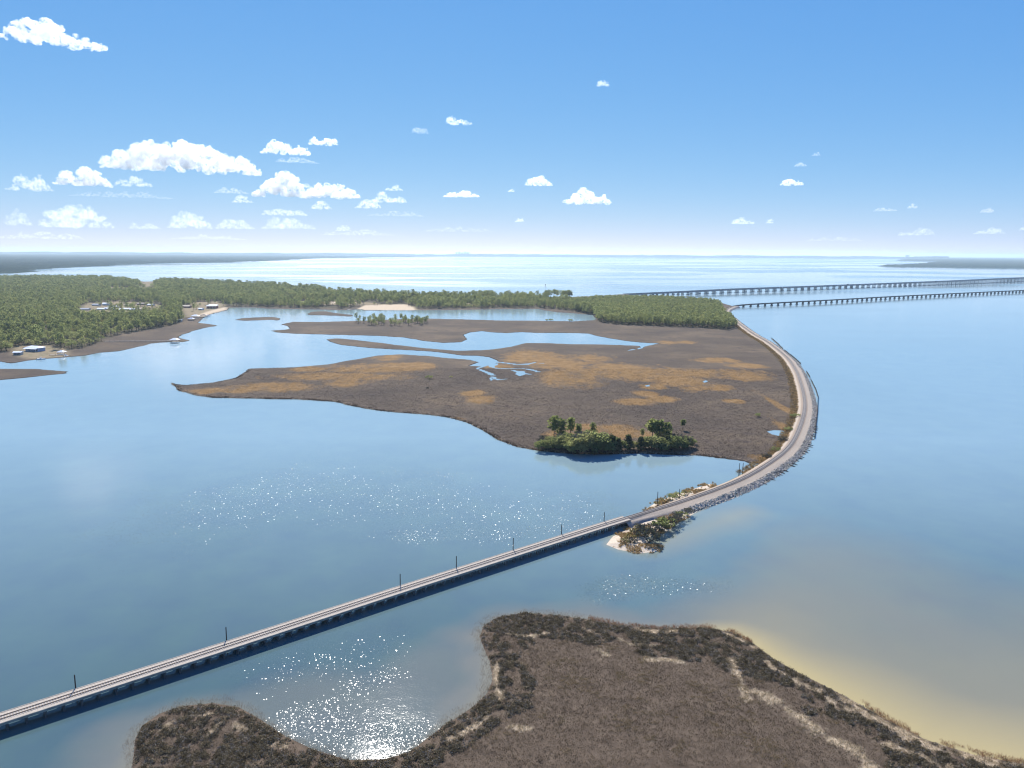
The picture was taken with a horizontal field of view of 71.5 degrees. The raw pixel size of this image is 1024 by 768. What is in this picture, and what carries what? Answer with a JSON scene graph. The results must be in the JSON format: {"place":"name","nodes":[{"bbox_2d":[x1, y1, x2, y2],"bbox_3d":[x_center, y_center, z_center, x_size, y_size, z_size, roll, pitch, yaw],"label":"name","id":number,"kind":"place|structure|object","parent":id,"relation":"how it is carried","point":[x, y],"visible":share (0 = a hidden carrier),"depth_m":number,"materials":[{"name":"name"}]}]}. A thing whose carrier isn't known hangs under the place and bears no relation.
{"place":"outdoors","nodes":[
{"label":"outdoors","id":0,"kind":"place"},
{"bbox_2d":[0,281,795,462],"bbox_3d":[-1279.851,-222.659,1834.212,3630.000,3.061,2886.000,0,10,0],"label":"ground","id":1,"kind":"structure","parent":0,"point":[728,350],"depth_m":714.69,"materials":[{"name":"brown plant"}]},
{"bbox_2d":[0,342,10,350],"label":"oak tree","id":2,"kind":"object","parent":1,"relation":"on","point":[7,345],"visible":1,"depth_m":853.88,"materials":[{"name":"green plant"}]},
{"bbox_2d":[6,329,14,337],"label":"pine tree","id":3,"kind":"object","parent":1,"relation":"on","point":[11,331],"visible":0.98,"depth_m":911.66,"materials":[{"name":"green plant"}]},
{"bbox_2d":[9,336,21,344],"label":"oak tree","id":4,"kind":"object","parent":1,"relation":"on","point":[15,339],"visible":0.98,"depth_m":900.87,"materials":[{"name":"green plant"}]},
{"bbox_2d":[12,350,23,354],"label":"boat shed","id":5,"kind":"object","parent":1,"relation":"on","point":[20,352],"visible":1,"depth_m":824.66,"materials":[{"name":"grey metal"}]},
{"bbox_2d":[17,332,24,344],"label":"pine tree","id":6,"kind":"object","parent":1,"relation":"on","point":[22,334],"visible":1,"depth_m":905.79,"materials":[{"name":"green plant"}]},
{"bbox_2d":[25,339,33,345],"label":"oak tree","id":7,"kind":"object","parent":1,"relation":"on","point":[31,340],"visible":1,"depth_m":894.64,"materials":[{"name":"green plant"}]},
{"bbox_2d":[29,325,36,333],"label":"pine tree","id":8,"kind":"object","parent":1,"relation":"on","point":[33,328],"visible":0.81,"depth_m":958.51,"materials":[{"name":"green plant"}]},
{"bbox_2d":[23,345,45,351],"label":"house","id":9,"kind":"structure","parent":1,"relation":"on","point":[39,348],"depth_m":855.65,"materials":[{"name":"white metal"}]},
{"bbox_2d":[33,329,39,341],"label":"pine tree","id":10,"kind":"object","parent":1,"relation":"on","point":[35,332],"visible":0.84,"depth_m":929.73,"materials":[{"name":"green plant"}]},
{"bbox_2d":[55,332,65,346],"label":"pine tree","id":11,"kind":"object","parent":1,"relation":"on","point":[58,337],"visible":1,"depth_m":878.38,"materials":[{"name":"green plant"}]},
{"bbox_2d":[66,341,75,348],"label":"oak tree","id":12,"kind":"object","parent":1,"relation":"on","point":[71,343],"visible":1,"depth_m":879.45,"materials":[{"name":"green plant"}]},
{"bbox_2d":[76,330,86,338],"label":"pine tree","id":13,"kind":"object","parent":1,"relation":"on","point":[80,334],"visible":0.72,"depth_m":911.38,"materials":[{"name":"green plant"}]},
{"bbox_2d":[76,338,86,345],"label":"oak tree","id":14,"kind":"object","parent":1,"relation":"on","point":[82,343],"visible":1,"depth_m":891.57,"materials":[{"name":"green plant"}]},
{"bbox_2d":[206,304,217,308],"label":"house","id":15,"kind":"structure","parent":1,"relation":"on","point":[209,306],"depth_m":1514.78,"materials":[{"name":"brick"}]},
{"bbox_2d":[0,274,733,338],"bbox_3d":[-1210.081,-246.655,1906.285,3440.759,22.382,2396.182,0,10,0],"label":"wood","id":16,"kind":"object","parent":1,"relation":"on","point":[50,301],"visible":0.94,"depth_m":1628.97,"materials":[{"name":"green plant"}]},
{"bbox_2d":[171,325,798,553],"bbox_3d":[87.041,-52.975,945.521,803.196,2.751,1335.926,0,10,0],"label":"marsh tufts","id":17,"kind":"object","parent":1,"relation":"on","point":[751,465],"visible":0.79,"depth_m":580.86,"materials":[{"name":"brown plant"}]},
{"bbox_2d":[534,439,548,450],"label":"oak tree","id":18,"kind":"object","parent":1,"relation":"on","point":[541,442],"visible":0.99,"depth_m":436.41,"materials":[{"name":"green plant"}]},
{"bbox_2d":[537,435,549,440],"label":"oak tree","id":19,"kind":"object","parent":1,"relation":"on","point":[543,437],"visible":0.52,"depth_m":447.93,"materials":[{"name":"green plant"}]},
{"bbox_2d":[543,439,556,449],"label":"oak tree","id":20,"kind":"object","parent":1,"relation":"on","point":[548,443],"visible":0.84,"depth_m":436.49,"materials":[{"name":"green plant"}]},
{"bbox_2d":[547,415,563,432],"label":"pine tree","id":21,"kind":"object","parent":1,"relation":"on","point":[553,419],"visible":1,"depth_m":459.23,"materials":[{"name":"green plant"}]},
{"bbox_2d":[549,436,565,449],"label":"oak tree","id":22,"kind":"object","parent":1,"relation":"on","point":[556,442],"visible":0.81,"depth_m":436.36,"materials":[{"name":"green plant"}]},
{"bbox_2d":[555,417,567,433],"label":"pine tree","id":23,"kind":"object","parent":1,"relation":"on","point":[563,428],"visible":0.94,"depth_m":461.75,"materials":[{"name":"green plant"}]},
{"bbox_2d":[554,434,570,449],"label":"oak tree","id":24,"kind":"object","parent":1,"relation":"on","point":[563,440],"visible":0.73,"depth_m":435.79,"materials":[{"name":"green plant"}]},
{"bbox_2d":[566,417,575,432],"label":"pine tree","id":25,"kind":"object","parent":1,"relation":"on","point":[571,425],"visible":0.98,"depth_m":472.92,"materials":[{"name":"green plant"}]},
{"bbox_2d":[563,439,579,453],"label":"oak tree","id":26,"kind":"object","parent":1,"relation":"on","point":[567,447],"visible":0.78,"depth_m":427.74,"materials":[{"name":"green plant"}]},
{"bbox_2d":[574,423,581,434],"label":"pine tree","id":27,"kind":"object","parent":1,"relation":"on","point":[578,427],"visible":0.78,"depth_m":462.42,"materials":[{"name":"green plant"}]},
{"bbox_2d":[569,437,590,454],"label":"oak tree","id":28,"kind":"object","parent":1,"relation":"on","point":[580,442],"visible":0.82,"depth_m":426.55,"materials":[{"name":"green plant"}]},
{"bbox_2d":[570,431,592,438],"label":"oak tree","id":29,"kind":"object","parent":1,"relation":"on","point":[579,433],"visible":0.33,"depth_m":438.15,"materials":[{"name":"green plant"}]},
{"bbox_2d":[575,433,598,453],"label":"oak tree","id":30,"kind":"object","parent":1,"relation":"on","point":[587,439],"visible":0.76,"depth_m":427.64,"materials":[{"name":"green plant"}]},
{"bbox_2d":[589,422,596,431],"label":"pine tree","id":31,"kind":"object","parent":1,"relation":"on","point":[593,425],"visible":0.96,"depth_m":474.21,"materials":[{"name":"green plant"}]},
{"bbox_2d":[590,443,597,454],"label":"oak tree","id":32,"kind":"object","parent":1,"relation":"on","point":[593,452],"visible":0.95,"depth_m":429.02,"materials":[{"name":"green plant"}]},
{"bbox_2d":[586,434,603,451],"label":"oak tree","id":33,"kind":"object","parent":1,"relation":"on","point":[595,444],"visible":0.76,"depth_m":427.20,"materials":[{"name":"green plant"}]},
{"bbox_2d":[589,431,611,451],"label":"oak tree","id":34,"kind":"object","parent":1,"relation":"on","point":[603,437],"visible":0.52,"depth_m":431.00,"materials":[{"name":"green plant"}]},
{"bbox_2d":[596,432,617,451],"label":"oak tree","id":35,"kind":"object","parent":1,"relation":"on","point":[609,440],"visible":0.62,"depth_m":430.63,"materials":[{"name":"green plant"}]},
{"bbox_2d":[599,441,615,452],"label":"oak tree","id":36,"kind":"object","parent":1,"relation":"on","point":[607,448],"visible":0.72,"depth_m":429.36,"materials":[{"name":"green plant"}]},
{"bbox_2d":[608,435,617,451],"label":"cedar tree","id":37,"kind":"object","parent":1,"relation":"on","point":[613,438],"visible":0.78,"depth_m":432.56,"materials":[{"name":"green plant"}]},
{"bbox_2d":[613,438,622,451],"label":"cedar tree","id":38,"kind":"object","parent":1,"relation":"on","point":[618,440],"visible":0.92,"depth_m":434.41,"materials":[{"name":"green plant"}]},
{"bbox_2d":[616,441,628,449],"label":"oak tree","id":39,"kind":"object","parent":1,"relation":"on","point":[624,444],"visible":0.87,"depth_m":435.22,"materials":[{"name":"green plant"}]},
{"bbox_2d":[624,434,633,449],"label":"cedar tree","id":40,"kind":"object","parent":1,"relation":"on","point":[628,437],"visible":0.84,"depth_m":439.30,"materials":[{"name":"green plant"}]},
{"bbox_2d":[629,440,637,448],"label":"oak tree","id":41,"kind":"object","parent":1,"relation":"on","point":[634,444],"visible":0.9,"depth_m":438.92,"materials":[{"name":"green plant"}]},
{"bbox_2d":[636,436,645,449],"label":"cedar tree","id":42,"kind":"object","parent":1,"relation":"on","point":[641,444],"visible":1,"depth_m":436.54,"materials":[{"name":"green plant"}]},
{"bbox_2d":[642,436,659,448],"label":"oak tree","id":43,"kind":"object","parent":1,"relation":"on","point":[651,445],"visible":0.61,"depth_m":437.76,"materials":[{"name":"green plant"}]},
{"bbox_2d":[644,418,659,438],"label":"pine tree","id":44,"kind":"object","parent":1,"relation":"on","point":[652,427],"visible":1,"depth_m":455.02,"materials":[{"name":"green plant"}]},
{"bbox_2d":[644,436,660,449],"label":"oak tree","id":45,"kind":"object","parent":1,"relation":"on","point":[648,440],"visible":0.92,"depth_m":436.19,"materials":[{"name":"green plant"}]},
{"bbox_2d":[654,419,664,436],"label":"pine tree","id":46,"kind":"object","parent":1,"relation":"on","point":[658,432],"visible":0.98,"depth_m":455.40,"materials":[{"name":"green plant"}]},
{"bbox_2d":[653,437,665,449],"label":"oak tree","id":47,"kind":"object","parent":1,"relation":"on","point":[661,439],"visible":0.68,"depth_m":436.22,"materials":[{"name":"green plant"}]},
{"bbox_2d":[658,440,670,450],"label":"oak tree","id":48,"kind":"object","parent":1,"relation":"on","point":[663,445],"visible":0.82,"depth_m":435.46,"materials":[{"name":"green plant"}]},
{"bbox_2d":[658,439,671,450],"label":"oak tree","id":49,"kind":"object","parent":1,"relation":"on","point":[667,444],"visible":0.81,"depth_m":434.85,"materials":[{"name":"green plant"}]},
{"bbox_2d":[661,422,673,437],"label":"pine tree","id":50,"kind":"object","parent":1,"relation":"on","point":[667,426],"visible":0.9,"depth_m":453.82,"materials":[{"name":"green plant"}]},
{"bbox_2d":[667,435,681,448],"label":"oak tree","id":51,"kind":"object","parent":1,"relation":"on","point":[675,439],"visible":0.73,"depth_m":437.56,"materials":[{"name":"green plant"}]},
{"bbox_2d":[669,436,687,448],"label":"oak tree","id":52,"kind":"object","parent":1,"relation":"on","point":[682,442],"visible":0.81,"depth_m":437.17,"materials":[{"name":"green plant"}]},
{"bbox_2d":[676,439,690,449],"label":"oak tree","id":53,"kind":"object","parent":1,"relation":"on","point":[686,445],"visible":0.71,"depth_m":437.42,"materials":[{"name":"green plant"}]},
{"bbox_2d":[685,435,694,445],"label":"oak tree","id":54,"kind":"object","parent":1,"relation":"on","point":[692,440],"visible":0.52,"depth_m":444.15,"materials":[{"name":"green plant"}]},
{"bbox_2d":[0,251,1023,767],"bbox_3d":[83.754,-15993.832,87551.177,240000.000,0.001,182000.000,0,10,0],"label":"water","id":55,"kind":"structure","parent":0,"point":[868,547],"depth_m":324.47,"materials":[{"name":"blue liquid"}]},
{"bbox_2d":[0,270,35,272],"bbox_3d":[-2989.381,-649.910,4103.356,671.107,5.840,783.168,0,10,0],"label":"woods","id":56,"kind":"object","parent":55,"relation":"on","point":[19,271],"visible":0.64,"depth_m":4043.80,"materials":[{"name":"green plant"}]},
{"bbox_2d":[0,257,248,271],"bbox_3d":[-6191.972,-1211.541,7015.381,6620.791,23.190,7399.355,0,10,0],"label":"woods","id":57,"kind":"object","parent":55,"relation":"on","point":[13,263],"visible":0.99,"depth_m":7087.52,"materials":[{"name":"green plant"}]},
{"bbox_2d":[0,254,447,261],"bbox_3d":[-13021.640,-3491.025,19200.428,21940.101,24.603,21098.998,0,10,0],"label":"woods","id":58,"kind":"object","parent":55,"relation":"on","point":[254,258],"visible":0.74,"depth_m":15223.44,"materials":[{"name":"green plant"}]},
{"bbox_2d":[0,516,630,730],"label":"railway trestle","id":59,"kind":"object","parent":55,"relation":"in","point":[25,715],"visible":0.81,"depth_m":223.29,"materials":[{"name":"concrete"}]},
{"bbox_2d":[0,305,805,719],"bbox_3d":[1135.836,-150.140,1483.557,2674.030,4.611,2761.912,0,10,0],"label":"railway track","id":60,"kind":"structure","parent":59,"relation":"on","point":[776,457],"depth_m":264.12,"materials":[{"name":"metal"}]},
{"bbox_2d":[0,252,949,258],"bbox_3d":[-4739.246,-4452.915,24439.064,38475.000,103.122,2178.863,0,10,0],"label":"woods","id":61,"kind":"object","parent":55,"relation":"on","point":[651,256],"visible":0.81,"depth_m":23607.57,"materials":[{"name":"green plant"}]},
{"bbox_2d":[810,379,818,438],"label":"timber breakwater","id":62,"kind":"object","parent":55,"relation":"in","point":[817,405],"visible":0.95,"depth_m":568.92,"materials":[{"name":"brown wood"}]},
{"bbox_2d":[625,277,1023,294],"bbox_3d":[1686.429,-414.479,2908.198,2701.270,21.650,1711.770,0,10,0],"label":"highway bridge","id":63,"kind":"structure","parent":55,"relation":"on","point":[807,287],"depth_m":2548.13,"materials":[{"name":"grey concrete"}]},
{"bbox_2d":[734,290,1023,306],"bbox_3d":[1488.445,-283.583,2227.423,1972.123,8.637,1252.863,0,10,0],"label":"railway bridge","id":64,"kind":"structure","parent":55,"relation":"on","point":[832,300],"depth_m":1935.30,"materials":[{"name":"grey concrete"}]},
{"bbox_2d":[882,260,1023,267],"bbox_3d":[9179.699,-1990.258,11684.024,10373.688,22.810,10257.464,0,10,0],"label":"woods","id":65,"kind":"object","parent":55,"relation":"on","point":[990,264],"visible":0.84,"depth_m":8272.77,"materials":[{"name":"green plant"}]},
{"bbox_2d":[897,257,1023,260],"bbox_3d":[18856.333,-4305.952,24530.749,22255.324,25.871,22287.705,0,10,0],"label":"woods","id":66,"kind":"object","parent":55,"relation":"on","point":[958,259],"visible":0.85,"depth_m":18622.88,"materials":[{"name":"green plant"}]},
{"bbox_2d":[0,0,1023,255],"label":"sky","id":67,"kind":"structure","parent":0,"point":[688,127],"materials":[{"name":"blue"}]},
{"bbox_2d":[516,371,525,375],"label":"pond","id":68,"kind":"structure","parent":0,"point":[519,373],"depth_m":718.46,"materials":[{"name":"liquid"}]},
{"bbox_2d":[132,613,1023,767],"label":"marsh","id":69,"kind":"structure","parent":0,"point":[662,761],"depth_m":183.58,"materials":[{"name":"brown plant"}]},
{"bbox_2d":[121,608,1023,767],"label":"reeds","id":70,"kind":"object","parent":69,"relation":"on","point":[877,713],"visible":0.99,"depth_m":189.63,"materials":[{"name":"plant"}]},
{"bbox_2d":[133,611,1023,767],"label":"marsh scrub","id":71,"kind":"object","parent":69,"relation":"on","point":[764,668],"visible":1,"depth_m":185.40,"materials":[{"name":"brown plant"}]},
{"bbox_2d":[607,484,710,552],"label":"sandbar","id":72,"kind":"structure","parent":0,"point":[613,542],"depth_m":302.59,"materials":[{"name":"beige sand"}]},
{"bbox_2d":[623,532,636,538],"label":"shrub","id":73,"kind":"object","parent":72,"relation":"on","point":[629,534],"visible":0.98,"depth_m":301.80,"materials":[{"name":"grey plant"}]},
{"bbox_2d":[629,527,639,535],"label":"shrub","id":74,"kind":"object","parent":72,"relation":"on","point":[632,530],"visible":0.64,"depth_m":306.93,"materials":[{"name":"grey plant"}]},
{"bbox_2d":[633,523,651,536],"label":"shrub","id":75,"kind":"object","parent":72,"relation":"on","point":[640,527],"visible":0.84,"depth_m":305.13,"materials":[{"name":"green plant"}]},
{"bbox_2d":[635,528,660,542],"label":"shrub","id":76,"kind":"object","parent":72,"relation":"on","point":[656,534],"visible":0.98,"depth_m":299.16,"materials":[{"name":"green plant"}]},
{"bbox_2d":[647,521,665,531],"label":"shrub","id":77,"kind":"object","parent":72,"relation":"on","point":[656,526],"visible":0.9,"depth_m":308.51,"materials":[{"name":"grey plant"}]},
{"bbox_2d":[652,517,670,530],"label":"shrub","id":78,"kind":"object","parent":72,"relation":"on","point":[663,524],"visible":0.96,"depth_m":311.25,"materials":[{"name":"green plant"}]},
{"bbox_2d":[655,516,676,525],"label":"shrub","id":79,"kind":"object","parent":72,"relation":"on","point":[664,519],"visible":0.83,"depth_m":314.81,"materials":[{"name":"green plant"}]},
{"bbox_2d":[668,493,677,499],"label":"shrub","id":80,"kind":"object","parent":72,"relation":"on","point":[673,496],"visible":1,"depth_m":350.90,"materials":[{"name":"green plant"}]},
{"bbox_2d":[667,515,680,525],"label":"shrub","id":81,"kind":"object","parent":72,"relation":"on","point":[672,517],"visible":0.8,"depth_m":317.37,"materials":[{"name":"green plant"}]},
{"bbox_2d":[672,512,685,518],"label":"shrub","id":82,"kind":"object","parent":72,"relation":"on","point":[678,515],"visible":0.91,"depth_m":322.33,"materials":[{"name":"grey plant"}]},
{"bbox_2d":[684,507,694,514],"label":"shrub","id":83,"kind":"object","parent":72,"relation":"on","point":[690,511],"visible":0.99,"depth_m":330.84,"materials":[{"name":"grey plant"}]},
{"bbox_2d":[626,306,815,527],"bbox_3d":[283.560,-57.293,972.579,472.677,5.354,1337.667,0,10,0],"label":"embankment","id":84,"kind":"structure","parent":0,"point":[772,466],"depth_m":407.13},
{"bbox_2d":[672,309,817,513],"bbox_3d":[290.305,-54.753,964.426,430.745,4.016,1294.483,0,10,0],"label":"riprap","id":85,"kind":"object","parent":84,"relation":"on","point":[799,450],"visible":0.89,"depth_m":412.50,"materials":[{"name":"stone"}]},
{"bbox_2d":[767,430,784,435],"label":"pond","id":86,"kind":"structure","parent":0,"point":[774,432],"depth_m":485.73,"materials":[{"name":"liquid"}]}
]}

